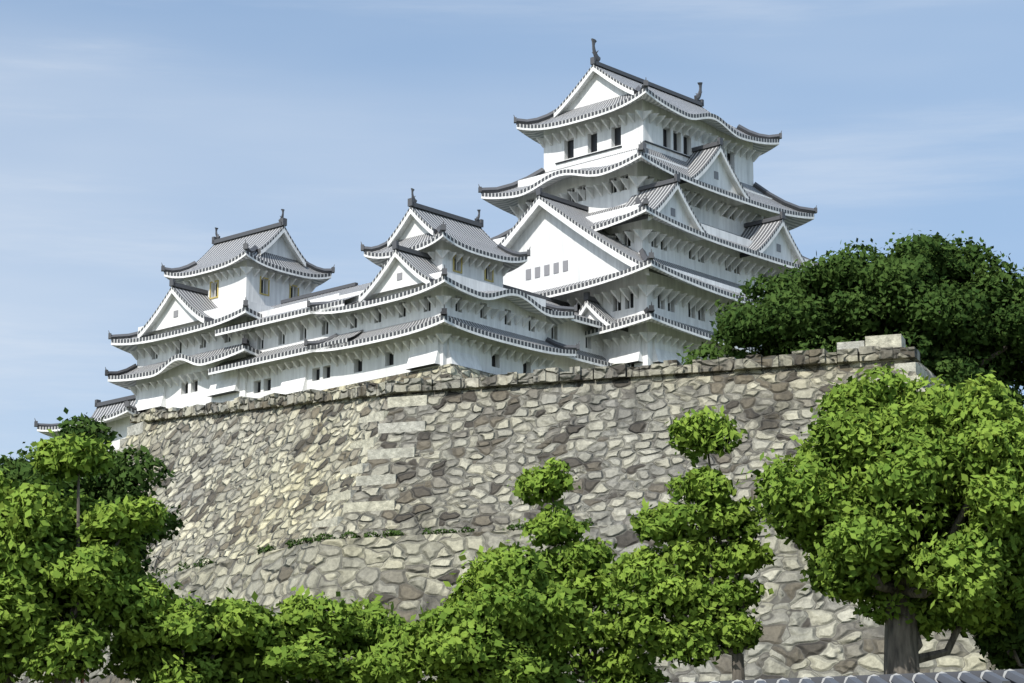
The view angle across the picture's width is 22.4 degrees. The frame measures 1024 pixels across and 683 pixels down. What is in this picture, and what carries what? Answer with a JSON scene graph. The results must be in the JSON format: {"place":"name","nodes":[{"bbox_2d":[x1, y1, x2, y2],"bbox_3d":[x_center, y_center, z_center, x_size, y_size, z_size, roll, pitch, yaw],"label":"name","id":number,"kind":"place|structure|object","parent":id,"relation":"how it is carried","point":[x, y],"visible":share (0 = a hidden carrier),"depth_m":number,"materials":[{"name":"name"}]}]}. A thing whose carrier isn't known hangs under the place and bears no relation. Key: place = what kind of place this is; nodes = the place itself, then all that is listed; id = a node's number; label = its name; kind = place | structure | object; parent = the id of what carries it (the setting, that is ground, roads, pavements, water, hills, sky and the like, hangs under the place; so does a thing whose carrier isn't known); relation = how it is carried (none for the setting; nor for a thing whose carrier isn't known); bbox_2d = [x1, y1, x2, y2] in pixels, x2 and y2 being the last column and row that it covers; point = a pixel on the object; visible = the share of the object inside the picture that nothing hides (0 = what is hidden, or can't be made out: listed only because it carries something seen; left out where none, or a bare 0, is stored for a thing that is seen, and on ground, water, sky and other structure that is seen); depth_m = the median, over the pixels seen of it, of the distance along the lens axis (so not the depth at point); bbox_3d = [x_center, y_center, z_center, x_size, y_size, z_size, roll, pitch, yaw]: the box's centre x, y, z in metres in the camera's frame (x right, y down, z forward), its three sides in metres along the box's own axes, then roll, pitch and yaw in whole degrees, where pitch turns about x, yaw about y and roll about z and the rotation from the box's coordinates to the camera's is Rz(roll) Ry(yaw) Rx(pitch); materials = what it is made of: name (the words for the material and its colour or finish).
{"place":"outdoors","nodes":[
{"label":"outdoors","id":0,"kind":"place"},
{"bbox_2d":[0,0,1023,461],"label":"sky","id":1,"kind":"structure","parent":0,"point":[132,131],"materials":[{"name":"blue"}]},
{"bbox_3d":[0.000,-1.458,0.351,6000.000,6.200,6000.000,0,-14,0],"label":"ground","id":2,"kind":"structure","parent":0,"visible":0},
{"bbox_2d":[0,466,80,682],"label":"foliage","id":3,"kind":"object","parent":2,"relation":"on","point":[6,673],"visible":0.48,"depth_m":57.16,"materials":[{"name":"green plant"}]},
{"bbox_2d":[0,407,187,682],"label":"foliage","id":4,"kind":"object","parent":2,"relation":"on","point":[124,480],"visible":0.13,"depth_m":90.71,"materials":[{"name":"green plant"}]},
{"bbox_2d":[0,429,189,682],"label":"tree foliage","id":5,"kind":"object","parent":2,"relation":"on","point":[94,580],"visible":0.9,"depth_m":57.65,"materials":[{"name":"green plant"}]},
{"bbox_2d":[98,586,294,682],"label":"bush","id":6,"kind":"object","parent":2,"relation":"on","point":[218,643],"visible":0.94,"depth_m":59.11,"materials":[{"name":"green plant"}]},
{"bbox_2d":[226,585,433,682],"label":"bush","id":7,"kind":"object","parent":2,"relation":"on","point":[318,643],"visible":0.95,"depth_m":59.87,"materials":[{"name":"green plant"}]},
{"bbox_2d":[404,540,607,682],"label":"bush","id":8,"kind":"object","parent":2,"relation":"on","point":[499,603],"visible":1,"depth_m":59.23,"materials":[{"name":"green plant"}]},
{"bbox_2d":[13,518,1004,682],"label":"wall","id":9,"kind":"structure","parent":2,"relation":"on","point":[809,632],"depth_m":118.55,"materials":[{"name":"stone"}]},
{"bbox_2d":[146,508,757,577],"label":"wall weeds","id":10,"kind":"object","parent":9,"relation":"on","point":[290,543],"depth_m":122.35,"materials":[{"name":"green plant"}]},
{"bbox_2d":[100,334,950,575],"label":"stone wall","id":11,"kind":"structure","parent":9,"relation":"on","point":[412,456],"depth_m":124.85,"materials":[{"name":"stone"}]},
{"bbox_2d":[34,188,616,450],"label":"wing","id":12,"kind":"structure","parent":11,"relation":"on","point":[249,313],"depth_m":180.51,"materials":[{"name":"white paint"}]},
{"bbox_2d":[676,230,1023,408],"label":"tree foliage","id":13,"kind":"object","parent":11,"relation":"on","point":[952,313],"visible":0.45,"depth_m":139.73,"materials":[{"name":"green plant"}]},
{"bbox_2d":[508,457,671,682],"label":"foliage","id":14,"kind":"object","parent":2,"relation":"on","point":[576,560],"visible":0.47,"depth_m":63.99,"materials":[{"name":"green plant"}]},
{"bbox_2d":[596,405,777,679],"bbox_3d":[4.242,6.128,62.407,4.438,9.126,2.858,0,-14,0],"label":"tree foliage","id":15,"kind":"object","parent":2,"relation":"on","point":[705,597],"visible":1,"depth_m":62.10,"materials":[{"name":"green plant"}]},
{"bbox_2d":[668,669,1023,682],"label":"tiled roof","id":16,"kind":"structure","parent":2,"relation":"on","point":[1002,676],"depth_m":30.52,"materials":[{"name":"grey tile"}]},
{"bbox_2d":[735,363,1023,673],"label":"tree foliage","id":17,"kind":"object","parent":2,"relation":"on","point":[900,500],"visible":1,"depth_m":59.02,"materials":[{"name":"green plant"}]},
{"bbox_2d":[961,607,1023,669],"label":"foliage","id":18,"kind":"object","parent":2,"relation":"on","point":[1005,652],"visible":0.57,"depth_m":61.41,"materials":[{"name":"green plant"}]},
{"label":"castle terrace","id":19,"kind":"structure","parent":0,"visible":0},
{"bbox_2d":[478,38,817,366],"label":"keep","id":20,"kind":"structure","parent":19,"relation":"on","point":[653,224],"depth_m":192.47,"materials":[{"name":"paint"}]}
]}

